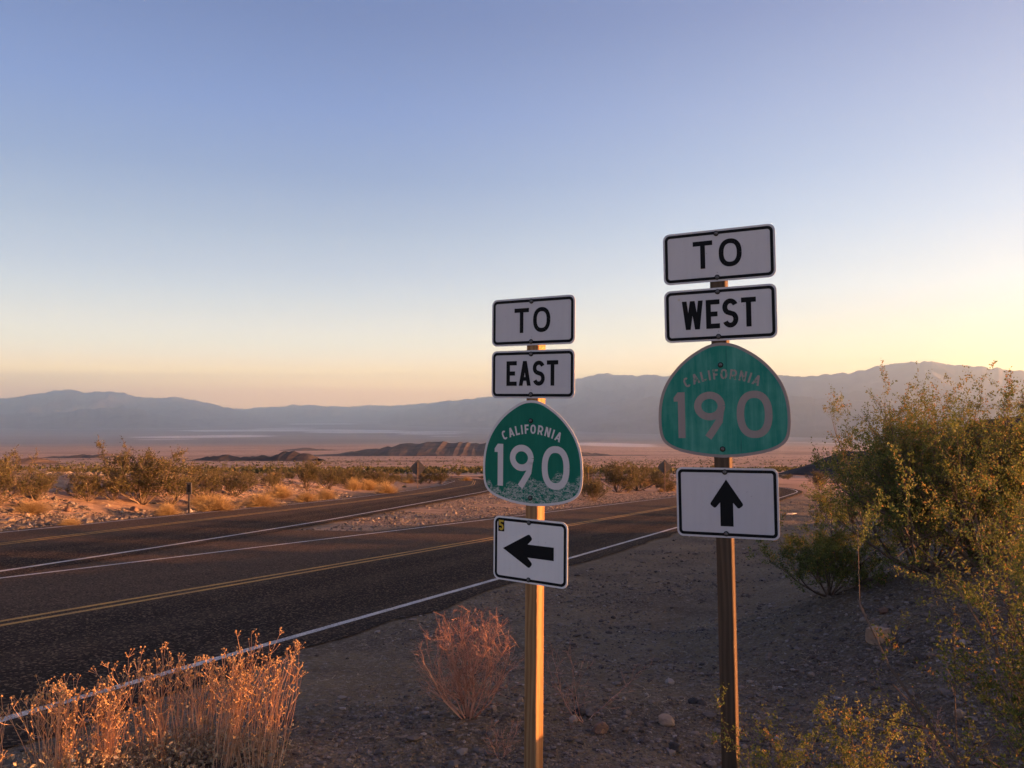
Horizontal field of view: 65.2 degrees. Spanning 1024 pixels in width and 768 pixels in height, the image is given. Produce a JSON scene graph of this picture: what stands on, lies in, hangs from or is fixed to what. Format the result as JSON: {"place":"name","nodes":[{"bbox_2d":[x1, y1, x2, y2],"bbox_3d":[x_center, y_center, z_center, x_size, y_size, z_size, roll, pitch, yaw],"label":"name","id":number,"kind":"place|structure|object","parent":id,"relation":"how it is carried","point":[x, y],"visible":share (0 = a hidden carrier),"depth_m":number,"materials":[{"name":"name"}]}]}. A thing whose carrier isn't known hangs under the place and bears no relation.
{"place":"outdoors","nodes":[
{"label":"outdoors","id":0,"kind":"place"},
{"bbox_2d":[11,457,64,463],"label":"dark hill","id":1,"kind":"structure","parent":0,"point":[37,461],"depth_m":787.42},
{"bbox_2d":[42,453,118,457],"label":"dark hill","id":2,"kind":"structure","parent":0,"point":[88,456],"depth_m":1862.23,"materials":[{"name":"brown stone"}]},
{"bbox_2d":[0,407,209,428],"bbox_3d":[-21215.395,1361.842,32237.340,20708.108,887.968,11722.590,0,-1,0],"label":"mountain range","id":3,"kind":"structure","parent":0,"point":[115,417],"depth_m":31867.77,"materials":[{"name":"grey stone"}]},
{"bbox_2d":[0,389,270,424],"bbox_3d":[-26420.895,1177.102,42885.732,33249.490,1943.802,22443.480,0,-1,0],"label":"mountain range","id":4,"kind":"structure","parent":0,"point":[47,403],"depth_m":42340.94,"materials":[{"name":"grey stone"}]},
{"bbox_2d":[48,530,370,568],"bbox_3d":[-9.091,3.238,13.299,3.878,2.001,24.605,0,-2,18],"label":"road apron","id":5,"kind":"object","parent":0,"point":[284,535],"visible":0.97,"depth_m":20.39,"materials":[{"name":"grey asphalt"}]},
{"bbox_2d":[0,476,488,576],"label":"side road","id":6,"kind":"structure","parent":0,"point":[32,553],"depth_m":23.64,"materials":[{"name":"grey asphalt"}]},
{"bbox_2d":[0,477,453,532],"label":"road edge line","id":7,"kind":"object","parent":6,"relation":"on","point":[203,512],"visible":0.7,"depth_m":29.12,"materials":[{"name":"white paint"}]},
{"bbox_2d":[0,478,473,543],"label":"road centre line","id":8,"kind":"object","parent":6,"relation":"on","point":[200,519],"visible":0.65,"depth_m":26.41,"materials":[{"name":"yellow paint"}]},
{"bbox_2d":[0,480,475,544],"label":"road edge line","id":9,"kind":"object","parent":6,"relation":"on","point":[198,520],"visible":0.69,"depth_m":25.77,"materials":[{"name":"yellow paint"}]},
{"bbox_2d":[0,478,487,571],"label":"road edge line","id":10,"kind":"object","parent":6,"relation":"on","point":[201,540],"visible":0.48,"depth_m":19.77,"materials":[{"name":"white paint"}]},
{"bbox_2d":[185,451,324,460],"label":"dark hill","id":11,"kind":"structure","parent":0,"point":[289,456],"depth_m":1264.65,"materials":[{"name":"brown stone"}]},
{"bbox_2d":[279,448,333,450],"bbox_3d":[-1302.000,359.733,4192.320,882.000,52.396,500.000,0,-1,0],"label":"brown hill","id":12,"kind":"structure","parent":0,"point":[305,449],"depth_m":4086.36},
{"bbox_2d":[234,402,437,420],"bbox_3d":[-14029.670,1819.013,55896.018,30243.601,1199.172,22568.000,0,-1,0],"label":"mountain range","id":13,"kind":"structure","parent":0,"point":[292,412],"depth_m":53479.50,"materials":[{"name":"grey stone"}]},
{"bbox_2d":[0,475,802,748],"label":"road","id":14,"kind":"structure","parent":0,"point":[191,626],"depth_m":12.17,"materials":[{"name":"grey asphalt"}]},
{"bbox_2d":[0,497,669,577],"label":"road edge line","id":15,"kind":"object","parent":14,"relation":"on","point":[256,547],"visible":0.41,"depth_m":18.29,"materials":[{"name":"white paint"}]},
{"bbox_2d":[0,476,674,625],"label":"road centre line","id":16,"kind":"object","parent":14,"relation":"on","point":[246,582],"visible":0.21,"depth_m":12.98,"materials":[{"name":"yellow paint"}]},
{"bbox_2d":[0,506,674,621],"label":"road centre line","id":17,"kind":"object","parent":14,"relation":"on","point":[247,579],"visible":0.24,"depth_m":13.41,"materials":[{"name":"yellow paint"}]},
{"bbox_2d":[0,487,797,721],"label":"road edge line","id":18,"kind":"object","parent":14,"relation":"on","point":[26,712],"visible":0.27,"depth_m":9.52,"materials":[{"name":"white paint"}]},
{"bbox_2d":[314,441,648,455],"bbox_3d":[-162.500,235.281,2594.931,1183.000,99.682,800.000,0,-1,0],"label":"brown hill","id":19,"kind":"structure","parent":0,"point":[443,448],"depth_m":2386.65,"materials":[{"name":"brown stone"}]},
{"bbox_2d":[0,420,1023,767],"bbox_3d":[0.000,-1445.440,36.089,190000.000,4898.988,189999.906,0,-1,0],"label":"ground","id":20,"kind":"structure","parent":0,"point":[274,438],"depth_m":8.85,"materials":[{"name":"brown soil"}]},
{"bbox_2d":[0,445,48,504],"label":"creosote bush","id":21,"kind":"object","parent":20,"relation":"on","point":[6,479],"visible":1,"depth_m":26.15,"materials":[{"name":"green plant"}]},
{"bbox_2d":[0,701,51,767],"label":"dry flower plant","id":22,"kind":"object","parent":20,"relation":"on","point":[11,755],"visible":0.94,"depth_m":4.92,"materials":[{"name":"brown plant"}]},
{"bbox_2d":[6,500,61,514],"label":"dry shrub","id":23,"kind":"object","parent":20,"relation":"on","point":[32,508],"visible":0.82,"depth_m":26.36,"materials":[{"name":"beige plant"}]},
{"bbox_2d":[11,469,63,501],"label":"creosote bush","id":24,"kind":"object","parent":20,"relation":"on","point":[46,485],"visible":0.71,"depth_m":28.29,"materials":[{"name":"green plant"}]},
{"bbox_2d":[0,673,108,767],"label":"dry flower plant","id":25,"kind":"object","parent":20,"relation":"on","point":[64,691],"visible":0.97,"depth_m":4.92,"materials":[{"name":"brown plant"}]},
{"bbox_2d":[64,507,71,511],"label":"rock","id":26,"kind":"object","parent":20,"relation":"on","point":[67,509],"visible":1,"depth_m":27.94,"materials":[{"name":"beige stone"}]},
{"bbox_2d":[58,517,85,525],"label":"dry shrub","id":27,"kind":"object","parent":20,"relation":"on","point":[69,521],"visible":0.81,"depth_m":24.07,"materials":[{"name":"beige plant"}]},
{"bbox_2d":[52,464,129,500],"bbox_3d":[-16.048,3.791,30.376,1.945,1.425,2.405,-1,-2,35],"label":"creosote bush","id":28,"kind":"object","parent":20,"relation":"on","point":[89,489],"visible":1,"depth_m":30.26,"materials":[{"name":"green plant"}]},
{"bbox_2d":[84,470,138,499],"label":"creosote bush","id":29,"kind":"object","parent":20,"relation":"on","point":[114,495],"visible":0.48,"depth_m":31.34,"materials":[{"name":"green plant"}]},
{"bbox_2d":[19,670,211,767],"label":"dry flower plant","id":30,"kind":"object","parent":20,"relation":"on","point":[114,752],"visible":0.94,"depth_m":5.11,"materials":[{"name":"brown plant"}]},
{"bbox_2d":[130,506,138,511],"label":"rock","id":31,"kind":"object","parent":20,"relation":"on","point":[133,508],"visible":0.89,"depth_m":30.56,"materials":[{"name":"beige stone"}]},
{"bbox_2d":[95,436,194,504],"bbox_3d":[-14.949,3.488,32.514,3.660,2.949,4.525,1,-2,-26],"label":"creosote bush","id":32,"kind":"object","parent":20,"relation":"on","point":[144,471],"visible":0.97,"depth_m":31.95,"materials":[{"name":"green plant"}]},
{"bbox_2d":[148,500,182,515],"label":"dry shrub","id":33,"kind":"object","parent":20,"relation":"on","point":[168,510],"visible":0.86,"depth_m":29.50,"materials":[{"name":"beige plant"}]},
{"bbox_2d":[0,469,351,530],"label":"gravel","id":34,"kind":"structure","parent":20,"relation":"on","point":[44,522],"depth_m":28.30,"materials":[{"name":"beige gravel"}]},
{"bbox_2d":[148,462,218,504],"bbox_3d":[-14.320,4.210,34.257,3.711,1.836,2.992,-1,-2,27],"label":"creosote bush","id":35,"kind":"object","parent":20,"relation":"on","point":[182,491],"visible":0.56,"depth_m":33.72,"materials":[{"name":"green plant"}]},
{"bbox_2d":[186,483,191,512],"bbox_3d":[-12.511,4.523,30.997,0.180,1.386,0.103,0,-1,-1],"label":"roadside marker","id":36,"kind":"object","parent":20,"relation":"on","point":[188,489],"visible":0.85,"depth_m":30.96,"materials":[{"name":"paint"}]},
{"bbox_2d":[88,627,294,767],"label":"dry flower plant","id":37,"kind":"object","parent":20,"relation":"on","point":[213,747],"visible":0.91,"depth_m":5.49,"materials":[{"name":"brown plant"}]},
{"bbox_2d":[180,493,220,506],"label":"dry shrub","id":38,"kind":"object","parent":20,"relation":"on","point":[198,499],"visible":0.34,"depth_m":34.81,"materials":[{"name":"beige plant"}]},
{"bbox_2d":[176,493,249,511],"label":"dry shrub","id":39,"kind":"object","parent":20,"relation":"on","point":[214,504],"visible":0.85,"depth_m":32.70,"materials":[{"name":"beige plant"}]},
{"bbox_2d":[185,461,261,497],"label":"creosote bush","id":40,"kind":"object","parent":20,"relation":"on","point":[211,485],"visible":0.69,"depth_m":37.52,"materials":[{"name":"green plant"}]},
{"bbox_2d":[215,468,260,495],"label":"creosote bush","id":41,"kind":"object","parent":20,"relation":"on","point":[231,478],"visible":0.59,"depth_m":40.02,"materials":[{"name":"green plant"}]},
{"bbox_2d":[203,639,307,767],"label":"dry flower plant","id":42,"kind":"object","parent":20,"relation":"on","point":[269,753],"visible":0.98,"depth_m":5.40,"materials":[{"name":"brown plant"}]},
{"bbox_2d":[237,490,284,506],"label":"dry shrub","id":43,"kind":"object","parent":20,"relation":"on","point":[258,500],"visible":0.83,"depth_m":36.37,"materials":[{"name":"beige plant"}]},
{"bbox_2d":[255,468,287,487],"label":"creosote bush","id":44,"kind":"object","parent":20,"relation":"on","point":[272,481],"visible":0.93,"depth_m":47.20,"materials":[{"name":"green plant"}]},
{"bbox_2d":[262,482,299,499],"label":"dry shrub","id":45,"kind":"object","parent":20,"relation":"on","point":[283,493],"visible":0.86,"depth_m":43.35,"materials":[{"name":"beige plant"}]},
{"bbox_2d":[285,471,296,478],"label":"creosote bush","id":46,"kind":"object","parent":20,"relation":"on","point":[290,475],"visible":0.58,"depth_m":99.41,"materials":[{"name":"green plant"}]},
{"bbox_2d":[278,457,329,488],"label":"creosote bush","id":47,"kind":"object","parent":20,"relation":"on","point":[308,472],"visible":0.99,"depth_m":51.36,"materials":[{"name":"green plant"}]},
{"bbox_2d":[288,490,323,501],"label":"dry shrub","id":48,"kind":"object","parent":20,"relation":"on","point":[305,497],"visible":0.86,"depth_m":41.98,"materials":[{"name":"beige plant"}]},
{"bbox_2d":[302,463,351,488],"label":"creosote bush","id":49,"kind":"object","parent":20,"relation":"on","point":[331,477],"visible":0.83,"depth_m":54.97,"materials":[{"name":"green plant"}]},
{"bbox_2d":[312,487,343,499],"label":"dry shrub","id":50,"kind":"object","parent":20,"relation":"on","point":[324,495],"visible":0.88,"depth_m":45.41,"materials":[{"name":"beige plant"}]},
{"bbox_2d":[335,467,365,486],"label":"creosote bush","id":51,"kind":"object","parent":20,"relation":"on","point":[357,474],"visible":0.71,"depth_m":61.89,"materials":[{"name":"green plant"}]},
{"bbox_2d":[341,475,364,490],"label":"dry shrub","id":52,"kind":"object","parent":20,"relation":"on","point":[353,485],"visible":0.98,"depth_m":59.20,"materials":[{"name":"beige plant"}]},
{"bbox_2d":[358,478,380,490],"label":"dry shrub","id":53,"kind":"object","parent":20,"relation":"on","point":[368,485],"visible":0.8,"depth_m":62.07,"materials":[{"name":"beige plant"}]},
{"bbox_2d":[360,465,392,485],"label":"creosote bush","id":54,"kind":"object","parent":20,"relation":"on","point":[377,478],"visible":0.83,"depth_m":65.30,"materials":[{"name":"green plant"}]},
{"bbox_2d":[371,481,401,493],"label":"dry shrub","id":55,"kind":"object","parent":20,"relation":"on","point":[384,489],"visible":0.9,"depth_m":55.95,"materials":[{"name":"beige plant"}]},
{"bbox_2d":[382,477,393,486],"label":"creosote bush","id":56,"kind":"object","parent":20,"relation":"on","point":[391,481],"visible":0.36,"depth_m":67.52,"materials":[{"name":"green plant"}]},
{"bbox_2d":[383,472,404,483],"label":"creosote bush","id":57,"kind":"object","parent":20,"relation":"on","point":[397,477],"visible":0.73,"depth_m":83.99,"materials":[{"name":"green plant"}]},
{"bbox_2d":[399,476,418,482],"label":"dry shrub","id":58,"kind":"object","parent":20,"relation":"on","point":[409,480],"visible":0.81,"depth_m":94.04,"materials":[{"name":"beige plant"}]},
{"bbox_2d":[4,456,824,473],"bbox_3d":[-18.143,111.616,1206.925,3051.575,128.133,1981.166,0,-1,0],"label":"desert scrub","id":59,"kind":"object","parent":20,"relation":"on","point":[400,469],"visible":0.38,"depth_m":382.05,"materials":[{"name":"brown plant"}]},
{"bbox_2d":[410,460,425,487],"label":"warning sign","id":60,"kind":"object","parent":20,"relation":"on","point":[417,467],"visible":0.94,"depth_m":69.88,"materials":[{"name":"metal"}]},
{"bbox_2d":[414,478,426,483],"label":"creosote bush","id":61,"kind":"object","parent":20,"relation":"on","point":[420,480],"visible":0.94,"depth_m":89.91,"materials":[{"name":"green plant"}]},
{"bbox_2d":[418,469,439,482],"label":"creosote bush","id":62,"kind":"object","parent":20,"relation":"on","point":[424,475],"visible":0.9,"depth_m":94.38,"materials":[{"name":"green plant"}]},
{"bbox_2d":[428,471,453,483],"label":"creosote bush","id":63,"kind":"object","parent":20,"relation":"on","point":[441,477],"visible":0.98,"depth_m":94.60,"materials":[{"name":"green plant"}]},
{"bbox_2d":[459,476,471,480],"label":"dry shrub","id":64,"kind":"object","parent":20,"relation":"on","point":[465,478],"visible":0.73,"depth_m":111.59,"materials":[{"name":"beige plant"}]},
{"bbox_2d":[408,605,524,719],"bbox_3d":[-0.345,2.252,6.401,0.944,0.880,0.740,0,-1,0],"label":"dry twig bush","id":65,"kind":"object","parent":20,"relation":"on","point":[466,681],"visible":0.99,"depth_m":6.40,"materials":[{"name":"brown plant"}]},
{"bbox_2d":[301,492,676,530],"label":"gravel","id":66,"kind":"structure","parent":20,"relation":"on","point":[402,512],"depth_m":36.96,"materials":[{"name":"brown gravel"}]},
{"bbox_2d":[483,719,520,757],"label":"dry twig bush","id":67,"kind":"object","parent":20,"relation":"on","point":[503,747],"visible":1,"depth_m":5.66,"materials":[{"name":"brown plant"}]},
{"bbox_2d":[37,553,1020,767],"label":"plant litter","id":68,"kind":"object","parent":20,"relation":"on","point":[648,667],"visible":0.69,"depth_m":7.61,"materials":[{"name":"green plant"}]},
{"bbox_2d":[483,295,582,767],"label":"route sign","id":69,"kind":"object","parent":20,"relation":"on","point":[532,461],"visible":1,"depth_m":5.01,"materials":[{"name":"metal"}]},
{"bbox_2d":[572,708,584,715],"bbox_3d":[0.566,2.729,6.657,0.094,0.074,0.095,-1,-2,44],"label":"rock","id":70,"kind":"object","parent":20,"relation":"on","point":[581,710],"visible":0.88,"depth_m":6.63,"materials":[{"name":"grey stone"}]},
{"bbox_2d":[522,636,654,726],"bbox_3d":[0.566,2.428,6.651,0.880,0.706,0.927,1,-2,-43],"label":"dry twig bush","id":71,"kind":"object","parent":20,"relation":"on","point":[582,685],"visible":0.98,"depth_m":6.58,"materials":[{"name":"brown plant"}]},
{"bbox_2d":[583,462,593,483],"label":"creosote bush","id":72,"kind":"object","parent":20,"relation":"on","point":[584,474],"visible":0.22,"depth_m":88.22,"materials":[{"name":"green plant"}]},
{"bbox_2d":[580,475,612,501],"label":"creosote bush","id":73,"kind":"object","parent":20,"relation":"on","point":[590,490],"visible":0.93,"depth_m":51.12,"materials":[{"name":"green plant"}]},
{"bbox_2d":[591,721,607,734],"bbox_3d":[0.688,2.711,6.306,0.134,0.102,0.101,1,-2,-31],"label":"rock","id":74,"kind":"object","parent":20,"relation":"on","point":[600,727],"visible":1,"depth_m":6.27,"materials":[{"name":"beige stone"}]},
{"bbox_2d":[583,459,650,492],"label":"creosote bush","id":75,"kind":"object","parent":20,"relation":"on","point":[613,475],"visible":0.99,"depth_m":71.85,"materials":[{"name":"green plant"}]},
{"bbox_2d":[618,481,637,492],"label":"creosote bush","id":76,"kind":"object","parent":20,"relation":"on","point":[629,489],"visible":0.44,"depth_m":73.28,"materials":[{"name":"green plant"}]},
{"bbox_2d":[617,460,675,490],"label":"creosote bush","id":77,"kind":"object","parent":20,"relation":"on","point":[643,480],"visible":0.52,"depth_m":78.68,"materials":[{"name":"green plant"}]},
{"bbox_2d":[646,466,675,487],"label":"creosote bush","id":78,"kind":"object","parent":20,"relation":"on","point":[653,474],"visible":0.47,"depth_m":94.26,"materials":[{"name":"green plant"}]},
{"bbox_2d":[658,460,670,492],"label":"warning sign","id":79,"kind":"object","parent":20,"relation":"on","point":[664,466],"visible":0.94,"depth_m":75.87,"materials":[{"name":"metal"}]},
{"bbox_2d":[658,713,674,726],"bbox_3d":[1.264,2.755,6.535,0.136,0.103,0.134,0,-1,0],"label":"rock","id":80,"kind":"object","parent":20,"relation":"on","point":[666,720],"visible":0.94,"depth_m":6.49,"materials":[{"name":"beige stone"}]},
{"bbox_2d":[658,480,675,491],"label":"creosote bush","id":81,"kind":"object","parent":20,"relation":"on","point":[661,485],"visible":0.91,"depth_m":78.19,"materials":[{"name":"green plant"}]},
{"bbox_2d":[668,741,679,751],"bbox_3d":[1.208,2.708,5.958,0.099,0.080,0.089,0,-1,0],"label":"rock","id":82,"kind":"object","parent":20,"relation":"on","point":[674,745],"visible":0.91,"depth_m":5.93,"materials":[{"name":"grey stone"}]},
{"bbox_2d":[688,697,697,703],"bbox_3d":[1.594,2.791,7.026,0.090,0.067,0.077,0,-1,0],"label":"rock","id":83,"kind":"object","parent":20,"relation":"on","point":[693,700],"visible":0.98,"depth_m":7.01,"materials":[{"name":"grey stone"}]},
{"bbox_2d":[568,501,848,581],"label":"gravel","id":84,"kind":"structure","parent":20,"relation":"on","point":[642,561],"depth_m":18.70,"materials":[{"name":"gravel"}]},
{"bbox_2d":[659,224,790,767],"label":"route sign","id":85,"kind":"object","parent":20,"relation":"on","point":[723,401],"visible":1,"depth_m":4.59,"materials":[{"name":"metal"}]},
{"bbox_2d":[705,682,896,767],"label":"creosote bush","id":86,"kind":"object","parent":20,"relation":"on","point":[782,758],"visible":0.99,"depth_m":3.90,"materials":[{"name":"green plant"}]},
{"bbox_2d":[805,470,837,489],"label":"creosote bush","id":87,"kind":"object","parent":20,"relation":"on","point":[820,476],"visible":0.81,"depth_m":94.46,"materials":[{"name":"green plant"}]},
{"bbox_2d":[746,504,909,596],"bbox_3d":[4.017,2.136,10.092,1.875,1.224,1.622,-1,-2,29],"label":"creosote bush","id":88,"kind":"object","parent":20,"relation":"on","point":[825,551],"visible":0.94,"depth_m":9.98,"materials":[{"name":"green plant"}]},
{"bbox_2d":[799,477,867,535],"bbox_3d":[9.787,3.698,24.189,2.045,1.871,2.361,0,-1,0],"label":"creosote bush","id":89,"kind":"object","parent":20,"relation":"on","point":[822,500],"visible":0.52,"depth_m":23.77,"materials":[{"name":"green plant"}]},
{"bbox_2d":[817,439,896,545],"bbox_3d":[7.410,2.221,16.959,2.285,2.414,3.005,0,-1,0],"label":"creosote bush","id":90,"kind":"object","parent":20,"relation":"on","point":[843,504],"visible":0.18,"depth_m":16.97,"materials":[{"name":"green plant"}]},
{"bbox_2d":[798,675,929,767],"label":"creosote bush","id":91,"kind":"object","parent":20,"relation":"on","point":[877,759],"visible":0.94,"depth_m":3.83,"materials":[{"name":"green plant"}]},
{"bbox_2d":[865,625,890,644],"bbox_3d":[3.532,2.432,7.722,0.188,0.152,0.158,1,-2,-34],"label":"rock","id":92,"kind":"object","parent":20,"relation":"on","point":[869,637],"visible":0.72,"depth_m":7.68,"materials":[{"name":"beige stone"}]},
{"bbox_2d":[878,607,887,613],"bbox_3d":[3.926,2.404,8.455,0.101,0.086,0.085,0,-1,0],"label":"rock","id":93,"kind":"object","parent":20,"relation":"on","point":[883,610],"visible":1,"depth_m":8.43,"materials":[{"name":"stone"}]},
{"bbox_2d":[808,360,1023,566],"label":"creosote bush","id":94,"kind":"object","parent":20,"relation":"on","point":[964,450],"visible":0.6,"depth_m":8.95,"materials":[{"name":"green plant"}]},
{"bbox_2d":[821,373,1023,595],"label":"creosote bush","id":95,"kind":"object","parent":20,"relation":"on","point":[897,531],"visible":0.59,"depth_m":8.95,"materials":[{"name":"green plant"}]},
{"bbox_2d":[918,707,946,757],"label":"dry twig bush","id":96,"kind":"object","parent":20,"relation":"on","point":[933,745],"visible":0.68,"depth_m":5.54,"materials":[{"name":"brown plant"}]},
{"bbox_2d":[855,402,1023,767],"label":"creosote bush","id":97,"kind":"object","parent":20,"relation":"on","point":[1012,568],"visible":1,"depth_m":3.34,"materials":[{"name":"green plant"}]},
{"bbox_2d":[953,709,965,717],"bbox_3d":[3.342,2.461,5.974,0.086,0.071,0.078,-1,-2,38],"label":"rock","id":98,"kind":"object","parent":20,"relation":"on","point":[959,714],"visible":0.89,"depth_m":5.95,"materials":[{"name":"beige stone"}]},
{"bbox_2d":[962,688,1023,767],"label":"creosote bush","id":99,"kind":"object","parent":20,"relation":"on","point":[986,751],"visible":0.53,"depth_m":3.55,"materials":[{"name":"green plant"}]},
{"bbox_2d":[993,390,1023,475],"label":"creosote bush","id":100,"kind":"object","parent":20,"relation":"on","point":[1021,405],"visible":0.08,"depth_m":12.88,"materials":[{"name":"green plant"}]},
{"bbox_2d":[0,0,1023,408],"label":"sky","id":101,"kind":"structure","parent":0,"point":[239,204],"materials":[{"name":"blue"}]},
{"bbox_2d":[380,361,1023,427],"bbox_3d":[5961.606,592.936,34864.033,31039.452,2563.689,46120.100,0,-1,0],"label":"mountain range","id":102,"kind":"structure","parent":0,"point":[600,389],"depth_m":26989.03,"materials":[{"name":"grey stone"}]},
{"bbox_2d":[566,396,1023,438],"bbox_3d":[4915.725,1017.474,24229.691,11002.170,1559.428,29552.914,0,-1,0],"label":"mountain range","id":103,"kind":"structure","parent":0,"point":[810,418],"depth_m":19148.89,"materials":[{"name":"grey stone"}]},
{"bbox_2d":[778,416,1023,476],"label":"dark hill","id":104,"kind":"structure","parent":0,"point":[806,469],"depth_m":206.23,"materials":[{"name":"stone"}]}
]}

